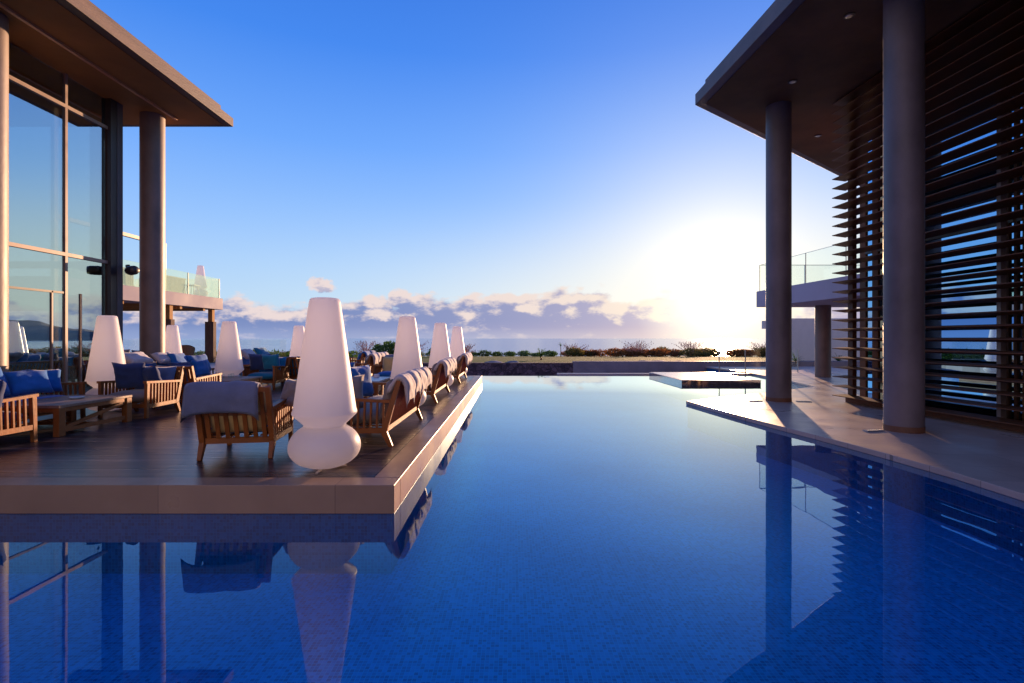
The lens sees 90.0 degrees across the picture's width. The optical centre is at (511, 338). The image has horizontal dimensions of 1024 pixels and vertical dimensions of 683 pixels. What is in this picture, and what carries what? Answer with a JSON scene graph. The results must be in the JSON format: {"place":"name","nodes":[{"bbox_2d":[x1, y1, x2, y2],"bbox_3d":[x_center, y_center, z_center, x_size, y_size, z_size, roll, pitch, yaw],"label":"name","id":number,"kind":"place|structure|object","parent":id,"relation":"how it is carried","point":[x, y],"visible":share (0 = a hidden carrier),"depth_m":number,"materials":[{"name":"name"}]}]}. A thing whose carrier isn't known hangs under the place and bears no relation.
{"place":"outdoors","nodes":[
{"label":"outdoors","id":0,"kind":"place"},
{"bbox_2d":[209,362,214,373],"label":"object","id":1,"kind":"structure","parent":0,"point":[212,364],"depth_m":23.72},
{"bbox_2d":[123,232,222,361],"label":"raised terrace","id":2,"kind":"structure","parent":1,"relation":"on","point":[175,301],"depth_m":24.41,"materials":[{"name":"beige concrete"}]},
{"bbox_2d":[123,267,134,286],"bbox_3d":[-16.275,-2.501,20.200,0.850,0.800,2.600,0,0,0],"label":"glass panel","id":3,"kind":"object","parent":2,"relation":"on","point":[128,280],"visible":0.14,"depth_m":21.13,"materials":[{"name":"clear glass"}]},
{"bbox_2d":[166,275,185,293],"bbox_3d":[-16.275,-2.501,23.900,0.850,0.800,2.000,0,0,0],"label":"glass panel","id":4,"kind":"object","parent":2,"relation":"on","point":[175,284],"visible":0.52,"depth_m":24.15,"materials":[{"name":"clear glass"}]},
{"bbox_2d":[185,285,199,294],"bbox_3d":[-15.850,-2.369,25.400,0.500,0.544,0.500,0,0,0],"label":"side table","id":5,"kind":"object","parent":2,"relation":"on","point":[193,288],"visible":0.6,"depth_m":25.23,"materials":[{"name":"white paint"}]},
{"bbox_2d":[193,265,207,295],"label":"floor lamp","id":6,"kind":"object","parent":2,"relation":"on","point":[200,278],"visible":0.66,"depth_m":26.13,"materials":[{"name":"white plastic"}]},
{"bbox_2d":[181,345,194,355],"bbox_3d":[-16.271,0.786,25.550,0.794,0.937,0.759,0,0,-30],"label":"tub chair","id":7,"kind":"object","parent":1,"relation":"on","point":[188,349],"visible":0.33,"depth_m":25.34,"materials":[{"name":"brown wicker"}]},
{"bbox_2d":[295,358,350,369],"bbox_3d":[-4.907,0.865,13.400,0.935,0.782,1.502,0,0,0],"label":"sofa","id":8,"kind":"object","parent":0,"point":[297,360],"visible":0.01,"depth_m":12.66,"materials":[{"name":"brown wood"}]},
{"bbox_2d":[123,339,765,355],"bbox_3d":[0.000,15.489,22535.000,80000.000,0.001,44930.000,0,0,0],"label":"sea","id":9,"kind":"structure","parent":0,"point":[529,345],"depth_m":1532.77,"materials":[{"name":"blue liquid"}]},
{"bbox_2d":[464,344,475,352],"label":"ornamental grass","id":10,"kind":"object","parent":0,"point":[468,349],"depth_m":45.97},
{"bbox_2d":[89,0,859,338],"label":"sky","id":11,"kind":"structure","parent":0,"point":[490,169],"materials":[{"name":"blue"}]},
{"bbox_2d":[0,419,1023,682],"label":"pool floor","id":12,"kind":"structure","parent":0,"point":[578,551],"depth_m":4.00,"materials":[{"name":"blue tile"}]},
{"bbox_2d":[0,420,469,573],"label":"deck base","id":13,"kind":"object","parent":12,"relation":"on","point":[203,543],"visible":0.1,"depth_m":4.37,"materials":[{"name":"blue tile"}]},
{"bbox_2d":[0,376,473,477],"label":"timber deck","id":14,"kind":"structure","parent":13,"relation":"on","point":[161,442],"depth_m":5.65,"materials":[{"name":"wood"}]},
{"bbox_2d":[0,393,38,441],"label":"armchair","id":15,"kind":"object","parent":14,"relation":"on","point":[9,419],"visible":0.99,"depth_m":5.97,"materials":[{"name":"brown wood"}]},
{"bbox_2d":[0,380,5,407],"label":"throw pillow","id":16,"kind":"object","parent":15,"relation":"on","point":[2,386],"visible":1,"depth_m":5.68,"materials":[{"name":"beige fabric"}]},
{"bbox_2d":[2,369,86,417],"bbox_3d":[-7.037,0.865,6.860,0.935,0.782,2.102,0,0,0],"label":"sofa","id":17,"kind":"object","parent":14,"relation":"on","point":[81,392],"visible":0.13,"depth_m":7.86,"materials":[{"name":"brown wood"}]},
{"bbox_2d":[0,367,11,395],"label":"throw pillow","id":18,"kind":"object","parent":17,"relation":"on","point":[7,390],"visible":0.66,"depth_m":6.95,"materials":[{"name":"blue fabric"}]},
{"bbox_2d":[3,370,54,395],"bbox_3d":[-6.879,0.626,7.300,0.195,0.386,0.520,-32,-10,17],"label":"throw pillow","id":19,"kind":"object","parent":17,"relation":"on","point":[26,382],"visible":1,"depth_m":7.23,"materials":[{"name":"blue fabric"}]},
{"bbox_2d":[26,368,62,390],"bbox_3d":[-6.949,0.630,7.620,0.186,0.360,0.400,-18,-10,34],"label":"throw pillow","id":20,"kind":"object","parent":17,"relation":"on","point":[54,376],"visible":0.35,"depth_m":7.67,"materials":[{"name":"blue fabric"}]},
{"bbox_2d":[2,395,131,436],"bbox_3d":[-6.170,1.049,7.080,0.916,0.400,1.250,0,0,0],"label":"coffee table","id":21,"kind":"object","parent":14,"relation":"on","point":[62,421],"visible":0.78,"depth_m":6.99,"materials":[{"name":"brown wood"}]},
{"bbox_2d":[69,396,84,398],"bbox_3d":[-6.120,0.833,7.200,0.180,0.030,0.180,0,0,0],"label":"glass dish","id":22,"kind":"object","parent":21,"relation":"on","point":[75,397],"visible":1,"depth_m":7.16,"materials":[{"name":"glass"}]},
{"bbox_2d":[85,315,125,410],"bbox_3d":[-6.860,0.430,8.680,0.660,1.633,0.660,0,0,18],"label":"floor lamp","id":23,"kind":"object","parent":14,"relation":"on","point":[107,349],"visible":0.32,"depth_m":8.50,"materials":[{"name":"white plastic"}]},
{"bbox_2d":[0,0,232,394],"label":"glass pavilion","id":24,"kind":"structure","parent":14,"relation":"on","point":[83,83],"depth_m":10.06,"materials":[{"name":"concrete"}]},
{"bbox_2d":[124,265,139,274],"bbox_3d":[-8.495,-1.528,11.415,0.420,0.245,0.210,0,0,30],"label":"wall speaker","id":25,"kind":"object","parent":24,"relation":"attached to","point":[131,270],"depth_m":11.31,"materials":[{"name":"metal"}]},
{"bbox_2d":[96,366,184,418],"bbox_3d":[-6.060,0.865,8.417,0.782,0.782,0.935,0,0,0],"label":"armchair","id":26,"kind":"object","parent":14,"relation":"on","point":[147,394],"visible":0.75,"depth_m":8.25,"materials":[{"name":"brown wood"}]},
{"bbox_2d":[111,362,144,388],"bbox_3d":[-6.200,0.609,8.318,0.500,0.464,0.185,0,14,-8],"label":"throw pillow","id":27,"kind":"object","parent":26,"relation":"on","point":[130,375],"visible":0.93,"depth_m":8.25,"materials":[{"name":"blue fabric"}]},
{"bbox_2d":[142,366,161,387],"bbox_3d":[-5.921,0.640,8.378,0.440,0.411,0.170,0,18,22],"label":"throw pillow","id":28,"kind":"object","parent":26,"relation":"on","point":[151,373],"visible":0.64,"depth_m":8.28,"materials":[{"name":"blue fabric"}]},
{"bbox_2d":[128,361,215,389],"bbox_3d":[-7.057,0.865,10.650,0.935,0.782,2.102,0,0,0],"label":"sofa","id":29,"kind":"object","parent":14,"relation":"on","point":[157,363],"visible":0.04,"depth_m":10.71,"materials":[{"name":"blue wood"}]},
{"bbox_2d":[124,352,154,363],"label":"throw pillow","id":30,"kind":"object","parent":29,"relation":"on","point":[136,357],"visible":0.84,"depth_m":9.87,"materials":[{"name":"grey fabric"}]},
{"bbox_2d":[150,352,170,363],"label":"throw pillow","id":31,"kind":"object","parent":29,"relation":"on","point":[161,358],"visible":0.8,"depth_m":10.48,"materials":[{"name":"grey fabric"}]},
{"bbox_2d":[167,353,187,362],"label":"throw pillow","id":32,"kind":"object","parent":29,"relation":"on","point":[177,358],"visible":0.48,"depth_m":10.75,"materials":[{"name":"blue fabric"}]},
{"bbox_2d":[168,361,189,365],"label":"throw pillow","id":33,"kind":"object","parent":29,"relation":"on","point":[179,364],"visible":0.28,"depth_m":10.57,"materials":[{"name":"blue fabric"}]},
{"bbox_2d":[185,354,211,370],"bbox_3d":[-6.952,0.547,11.350,0.199,0.427,0.600,-25,-4,9],"label":"throw pillow","id":34,"kind":"object","parent":29,"relation":"on","point":[197,357],"visible":0.43,"depth_m":11.31,"materials":[{"name":"blue fabric"}]},
{"bbox_2d":[190,360,209,376],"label":"throw pillow","id":35,"kind":"object","parent":29,"relation":"on","point":[201,368],"visible":0.87,"depth_m":11.03,"materials":[{"name":"blue fabric"}]},
{"bbox_2d":[165,325,182,353],"bbox_3d":[-9.950,0.430,15.000,0.660,1.633,0.660,0,0,9],"label":"floor lamp","id":36,"kind":"object","parent":14,"relation":"on","point":[172,341],"visible":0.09,"depth_m":14.86,"materials":[{"name":"white plastic"}]},
{"bbox_2d":[148,365,221,408],"bbox_3d":[-6.000,0.865,9.443,0.782,0.782,0.935,0,0,0],"label":"armchair","id":37,"kind":"object","parent":14,"relation":"on","point":[189,375],"visible":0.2,"depth_m":9.10,"materials":[{"name":"brown wood"}]},
{"bbox_2d":[214,321,243,376],"bbox_3d":[-6.380,0.430,11.550,0.660,1.633,0.660,0,0,45],"label":"floor lamp","id":38,"kind":"object","parent":14,"relation":"on","point":[229,362],"visible":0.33,"depth_m":11.38,"materials":[{"name":"white plastic"}]},
{"bbox_2d":[198,376,261,384],"bbox_3d":[-6.050,1.049,10.850,0.916,0.400,1.250,0,0,0],"label":"coffee table","id":39,"kind":"object","parent":14,"relation":"on","point":[244,378],"visible":0.35,"depth_m":11.10,"materials":[{"name":"brown wood"}]},
{"bbox_2d":[180,380,292,460],"bbox_3d":[-2.920,0.840,5.552,0.806,0.832,1.030,0,0,-9],"label":"armchair","id":40,"kind":"object","parent":14,"relation":"on","point":[230,410],"visible":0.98,"depth_m":5.23,"materials":[{"name":"brown wood"}]},
{"bbox_2d":[280,378,296,406],"bbox_3d":[-2.503,0.630,5.857,0.460,0.341,0.161,0,-18,40],"label":"throw pillow","id":41,"kind":"object","parent":40,"relation":"on","point":[289,389],"visible":0.56,"depth_m":5.80,"materials":[{"name":"beige fabric"}]},
{"bbox_2d":[239,356,249,375],"bbox_3d":[-7.057,0.865,14.400,0.935,0.782,2.102,0,0,0],"label":"sofa","id":42,"kind":"object","parent":14,"relation":"on","point":[246,362],"visible":0.05,"depth_m":13.91,"materials":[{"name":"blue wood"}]},
{"bbox_2d":[241,349,255,359],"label":"throw pillow","id":43,"kind":"object","parent":42,"relation":"on","point":[245,352],"visible":0.67,"depth_m":13.69,"materials":[{"name":"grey fabric"}]},
{"bbox_2d":[254,347,269,353],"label":"throw pillow","id":44,"kind":"object","parent":42,"relation":"on","point":[264,350],"visible":0.59,"depth_m":14.45,"materials":[{"name":"teal fabric"}]},
{"bbox_2d":[242,357,290,389],"bbox_3d":[-6.120,0.865,12.807,0.802,0.782,0.935,0,0,0],"label":"armchair","id":45,"kind":"object","parent":14,"relation":"on","point":[274,375],"visible":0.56,"depth_m":12.62,"materials":[{"name":"brown wood"}]},
{"bbox_2d":[248,354,271,370],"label":"throw pillow","id":46,"kind":"object","parent":45,"relation":"on","point":[256,362],"visible":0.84,"depth_m":12.62,"materials":[{"name":"blue fabric"}]},
{"bbox_2d":[261,354,280,369],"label":"throw pillow","id":47,"kind":"object","parent":45,"relation":"on","point":[269,361],"visible":0.95,"depth_m":12.57,"materials":[{"name":"teal fabric"}]},
{"bbox_2d":[272,356,299,385],"bbox_3d":[-5.950,0.865,13.893,0.802,0.782,0.935,0,0,0],"label":"armchair","id":48,"kind":"object","parent":14,"relation":"on","point":[293,372],"visible":0.23,"depth_m":13.55,"materials":[{"name":"brown wood"}]},
{"bbox_2d":[289,325,303,356],"bbox_3d":[-6.450,0.430,15.500,0.660,1.633,0.660,0,0,-18],"label":"floor lamp","id":49,"kind":"object","parent":14,"relation":"on","point":[297,341],"visible":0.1,"depth_m":15.32,"materials":[{"name":"white plastic"}]},
{"bbox_2d":[287,297,360,473],"bbox_3d":[-1.790,0.430,4.900,0.660,1.633,0.660,0,0,0],"label":"floor lamp","id":50,"kind":"object","parent":14,"relation":"on","point":[323,413],"visible":1,"depth_m":4.71,"materials":[{"name":"white plastic"}]},
{"bbox_2d":[349,350,375,366],"bbox_3d":[-5.240,0.834,17.400,1.041,0.844,1.502,0,0,0],"label":"sofa","id":51,"kind":"object","parent":14,"relation":"on","point":[363,354],"visible":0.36,"depth_m":16.75,"materials":[{"name":"brown wood"}]},
{"bbox_2d":[355,352,388,375],"bbox_3d":[-4.338,0.832,15.300,1.047,0.849,2.022,0,0,0],"label":"armchair","id":52,"kind":"object","parent":14,"relation":"on","point":[370,359],"visible":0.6,"depth_m":14.54,"materials":[{"name":"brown wood"}]},
{"bbox_2d":[371,377,389,395],"bbox_3d":[-3.150,1.049,10.750,0.996,0.400,1.200,0,0,0],"label":"coffee table","id":53,"kind":"object","parent":14,"relation":"on","point":[380,379],"visible":0.16,"depth_m":10.56,"materials":[{"name":"brown wood"}]},
{"bbox_2d":[372,354,393,388],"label":"armchair","id":54,"kind":"object","parent":14,"relation":"on","point":[384,369],"visible":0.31,"depth_m":13.33,"materials":[{"name":"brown wood"}]},
{"bbox_2d":[346,366,431,446],"bbox_3d":[-1.687,0.832,6.870,1.047,0.849,2.022,0,0,0],"label":"armchair","id":55,"kind":"object","parent":14,"relation":"on","point":[396,402],"visible":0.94,"depth_m":5.98,"materials":[{"name":"brown wood"}]},
{"bbox_2d":[352,374,364,407],"bbox_3d":[-2.049,0.651,6.147,0.560,0.425,0.205,0,-14,-25],"label":"throw pillow","id":56,"kind":"object","parent":55,"relation":"on","point":[357,381],"visible":0.15,"depth_m":6.18,"materials":[{"name":"beige fabric"}]},
{"bbox_2d":[350,365,372,396],"bbox_3d":[-1.921,0.549,6.450,0.173,0.425,0.460,-11,-4,20],"label":"throw pillow","id":57,"kind":"object","parent":55,"relation":"on","point":[367,381],"visible":0.48,"depth_m":6.47,"materials":[{"name":"blue fabric"}]},
{"bbox_2d":[390,316,425,405],"bbox_3d":[-1.840,0.430,9.000,0.660,1.633,0.660,0,0,27],"label":"floor lamp","id":58,"kind":"object","parent":14,"relation":"on","point":[407,356],"visible":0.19,"depth_m":8.83,"materials":[{"name":"white plastic"}]},
{"bbox_2d":[424,357,456,402],"bbox_3d":[-1.747,0.832,10.820,1.047,0.849,2.022,0,0,0],"label":"armchair","id":59,"kind":"object","parent":14,"relation":"on","point":[442,370],"visible":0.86,"depth_m":9.96,"materials":[{"name":"brown wood"}]},
{"bbox_2d":[428,323,453,387],"bbox_3d":[-1.780,0.430,12.700,0.660,1.633,0.660,0,0,-36],"label":"floor lamp","id":60,"kind":"object","parent":14,"relation":"on","point":[440,349],"visible":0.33,"depth_m":12.53,"materials":[{"name":"white plastic"}]},
{"bbox_2d":[450,326,466,376],"bbox_3d":[-1.770,0.430,16.500,0.660,1.633,0.660,0,0,-9],"label":"floor lamp","id":61,"kind":"object","parent":14,"relation":"on","point":[457,349],"visible":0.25,"depth_m":16.33,"materials":[{"name":"white plastic"}]},
{"bbox_2d":[450,352,472,383],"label":"armchair","id":62,"kind":"object","parent":14,"relation":"on","point":[463,360],"visible":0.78,"depth_m":14.21,"materials":[{"name":"fabric"}]},
{"bbox_2d":[0,376,481,513],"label":"deck coping","id":63,"kind":"object","parent":13,"relation":"on","point":[387,488],"visible":0.73,"depth_m":4.34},
{"bbox_2d":[649,372,760,384],"bbox_3d":[6.745,1.867,18.450,2.574,1.044,3.924,0,0,0],"label":"raised spa","id":64,"kind":"object","parent":12,"relation":"on","point":[698,378],"visible":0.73,"depth_m":17.15,"materials":[{"name":"tile"}]},
{"bbox_2d":[688,368,1023,556],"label":"pool terrace base","id":65,"kind":"object","parent":12,"relation":"on","point":[995,518],"visible":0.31,"depth_m":6.16,"materials":[{"name":"blue tile"}]},
{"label":"pool edge","id":66,"kind":"structure","parent":65,"relation":"attached to","visible":0},
{"bbox_2d":[557,373,750,374],"bbox_3d":[5.800,1.469,21.000,7.900,0.070,0.280,0,0,0],"label":"pool coping","id":67,"kind":"object","parent":66,"relation":"on","point":[633,373],"visible":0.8,"depth_m":20.87,"materials":[{"name":"white stone"}]},
{"bbox_2d":[279,356,765,362],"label":"lawn","id":68,"kind":"structure","parent":0,"point":[523,359],"depth_m":35.74,"materials":[{"name":"green plant"}]},
{"bbox_2d":[130,349,357,359],"bbox_3d":[-18.577,1.112,28.612,19.874,1.117,1.004,0,0,0],"label":"hedge","id":69,"kind":"object","parent":68,"relation":"on","point":[277,352],"visible":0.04,"depth_m":28.51,"materials":[{"name":"green plant"}]},
{"bbox_2d":[354,340,381,352],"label":"ornamental grass","id":70,"kind":"object","parent":68,"relation":"on","point":[364,348],"depth_m":45.65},
{"bbox_2d":[370,340,395,354],"bbox_3d":[-9.361,1.036,39.954,3.500,1.867,3.136,0,0,-38],"label":"round bush","id":71,"kind":"object","parent":68,"relation":"on","point":[389,347],"visible":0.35,"depth_m":39.28,"materials":[{"name":"green plant"}]},
{"bbox_2d":[477,350,491,355],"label":"round bush","id":72,"kind":"object","parent":68,"relation":"on","point":[482,352],"visible":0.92,"depth_m":55.12,"materials":[{"name":"green plant"}]},
{"bbox_2d":[491,351,504,355],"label":"round bush","id":73,"kind":"object","parent":68,"relation":"on","point":[497,353],"visible":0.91,"depth_m":55.49,"materials":[{"name":"green plant"}]},
{"bbox_2d":[503,351,516,355],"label":"round bush","id":74,"kind":"object","parent":68,"relation":"on","point":[511,353],"visible":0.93,"depth_m":56.01,"materials":[{"name":"green plant"}]},
{"bbox_2d":[517,350,530,355],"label":"round bush","id":75,"kind":"object","parent":68,"relation":"on","point":[523,353],"visible":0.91,"depth_m":55.98,"materials":[{"name":"green plant"}]},
{"bbox_2d":[532,348,549,359],"bbox_3d":[1.749,0.952,30.963,1.269,0.816,1.234,0,0,0],"label":"palm tree","id":76,"kind":"object","parent":68,"relation":"on","point":[541,353],"visible":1,"depth_m":30.93,"materials":[{"name":"green plant"}]},
{"bbox_2d":[543,350,557,355],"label":"round bush","id":77,"kind":"object","parent":68,"relation":"on","point":[553,353],"visible":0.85,"depth_m":55.38,"materials":[{"name":"green plant"}]},
{"bbox_2d":[563,347,584,356],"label":"reddish bush","id":78,"kind":"object","parent":68,"relation":"on","point":[578,352],"visible":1,"depth_m":49.37,"materials":[{"name":"green plant"}]},
{"bbox_2d":[585,349,598,356],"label":"reddish bush","id":79,"kind":"object","parent":68,"relation":"on","point":[591,352],"visible":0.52,"depth_m":52.38,"materials":[{"name":"brown plant"}]},
{"bbox_2d":[594,349,606,356],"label":"reddish bush","id":80,"kind":"object","parent":68,"relation":"on","point":[600,352],"visible":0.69,"depth_m":52.34,"materials":[{"name":"brown plant"}]},
{"bbox_2d":[604,347,626,356],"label":"reddish bush","id":81,"kind":"object","parent":68,"relation":"on","point":[615,352],"visible":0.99,"depth_m":48.54,"materials":[{"name":"brown plant"}]},
{"bbox_2d":[619,348,635,356],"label":"reddish bush","id":82,"kind":"object","parent":68,"relation":"on","point":[629,353],"visible":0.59,"depth_m":49.93,"materials":[{"name":"brown plant"}]},
{"bbox_2d":[634,349,655,356],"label":"reddish bush","id":83,"kind":"object","parent":68,"relation":"on","point":[643,353],"visible":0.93,"depth_m":49.09,"materials":[{"name":"brown plant"}]},
{"bbox_2d":[648,347,669,356],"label":"reddish bush","id":84,"kind":"object","parent":68,"relation":"on","point":[659,352],"visible":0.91,"depth_m":48.83,"materials":[{"name":"brown plant"}]},
{"bbox_2d":[667,350,680,356],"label":"reddish bush","id":85,"kind":"object","parent":68,"relation":"on","point":[671,353],"visible":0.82,"depth_m":50.32,"materials":[{"name":"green plant"}]},
{"bbox_2d":[678,347,706,356],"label":"reddish bush","id":86,"kind":"object","parent":68,"relation":"on","point":[698,352],"visible":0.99,"depth_m":49.24,"materials":[{"name":"green plant"}]},
{"bbox_2d":[697,351,711,356],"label":"reddish bush","id":87,"kind":"object","parent":68,"relation":"on","point":[708,354],"visible":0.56,"depth_m":49.25,"materials":[{"name":"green plant"}]},
{"bbox_2d":[700,347,720,355],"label":"reddish bush","id":88,"kind":"object","parent":68,"relation":"on","point":[714,351],"visible":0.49,"depth_m":52.02,"materials":[{"name":"brown plant"}]},
{"bbox_2d":[724,349,747,356],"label":"reddish bush","id":89,"kind":"object","parent":68,"relation":"on","point":[729,352],"visible":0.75,"depth_m":49.02,"materials":[{"name":"brown plant"}]},
{"bbox_2d":[732,349,758,356],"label":"reddish bush","id":90,"kind":"object","parent":68,"relation":"on","point":[749,353],"visible":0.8,"depth_m":48.35,"materials":[{"name":"brown plant"}]},
{"bbox_2d":[746,342,765,353],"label":"ornamental grass","id":91,"kind":"object","parent":68,"relation":"on","point":[756,346],"depth_m":49.91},
{"bbox_2d":[752,347,765,356],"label":"reddish bush","id":92,"kind":"object","parent":68,"relation":"on","point":[761,350],"visible":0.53,"depth_m":48.66,"materials":[{"name":"green plant"}]},
{"bbox_2d":[762,318,859,360],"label":"white garden wall","id":93,"kind":"structure","parent":68,"relation":"on","point":[803,336],"depth_m":30.00,"materials":[{"name":"paint"}]},
{"bbox_2d":[563,343,588,356],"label":"ornamental grass","id":94,"kind":"object","parent":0,"point":[572,346],"depth_m":51.75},
{"bbox_2d":[457,375,806,429],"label":"pool water","id":95,"kind":"structure","parent":0,"point":[639,398],"depth_m":12.67,"materials":[{"name":"liquid"}]},
{"bbox_2d":[619,340,653,356],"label":"ornamental grass","id":96,"kind":"object","parent":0,"point":[637,346],"depth_m":49.77,"materials":[{"name":"plant"}]},
{"bbox_2d":[671,341,703,356],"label":"ornamental grass","id":97,"kind":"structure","parent":0,"point":[693,346],"depth_m":49.73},
{"bbox_2d":[686,366,1023,500],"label":"pool terrace","id":98,"kind":"structure","parent":0,"point":[989,458],"depth_m":7.71,"materials":[{"name":"stone"}]},
{"bbox_2d":[719,349,797,371],"bbox_3d":[10.350,0.944,21.505,3.330,0.970,0.050,0,0,0],"label":"glass fence","id":99,"kind":"object","parent":98,"relation":"on","point":[745,360],"visible":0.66,"depth_m":21.48,"materials":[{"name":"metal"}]},
{"bbox_2d":[756,246,859,376],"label":"terrace","id":100,"kind":"structure","parent":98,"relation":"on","point":[820,296],"depth_m":18.59,"materials":[{"name":"concrete"}]},
{"bbox_2d":[862,429,884,431],"bbox_3d":[5.550,1.411,7.860,0.300,0.016,0.100,0,0,-10],"label":"floor grate","id":101,"kind":"object","parent":98,"relation":"on","point":[869,430],"visible":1,"depth_m":7.83,"materials":[{"name":"metal"}]},
{"bbox_2d":[695,0,1023,433],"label":"louvred house","id":102,"kind":"structure","parent":0,"point":[907,116],"depth_m":8.75,"materials":[{"name":"wood"}]},
{"bbox_2d":[867,140,871,397],"bbox_3d":[7.868,-1.731,11.235,0.020,6.100,0.192,0,0,-4],"label":"window","id":103,"kind":"structure","parent":102,"relation":"in","point":[869,273],"depth_m":11.25,"materials":[{"name":"glass"}]},
{"bbox_2d":[879,78,995,416],"bbox_3d":[7.967,-1.731,9.710,0.020,6.100,2.547,0,0,-4],"label":"window","id":104,"kind":"structure","parent":102,"relation":"in","point":[981,307],"depth_m":9.13,"materials":[{"name":"glass"}]},
{"bbox_2d":[1010,69,1013,418],"bbox_3d":[8.063,-1.731,8.230,0.020,6.100,0.082,0,0,-4],"label":"window","id":105,"kind":"structure","parent":102,"relation":"in","point":[1012,152],"depth_m":8.25,"materials":[{"name":"glass"}]},
{"bbox_2d":[1019,65,1021,420],"bbox_3d":[8.072,-1.731,8.100,0.020,6.100,0.082,0,0,-4],"label":"window","id":106,"kind":"structure","parent":102,"relation":"in","point":[1020,149],"depth_m":8.12,"materials":[{"name":"glass"}]},
{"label":"ground","id":107,"kind":"structure","parent":0,"visible":0},
{"bbox_2d":[422,363,572,375],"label":"lava stone wall","id":108,"kind":"structure","parent":107,"relation":"on","point":[513,369],"depth_m":26.00,"materials":[{"name":"stone"}]},
{"bbox_2d":[572,361,859,372],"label":"concrete garden wall","id":109,"kind":"structure","parent":107,"relation":"on","point":[629,366],"depth_m":25.98,"materials":[{"name":"concrete"}]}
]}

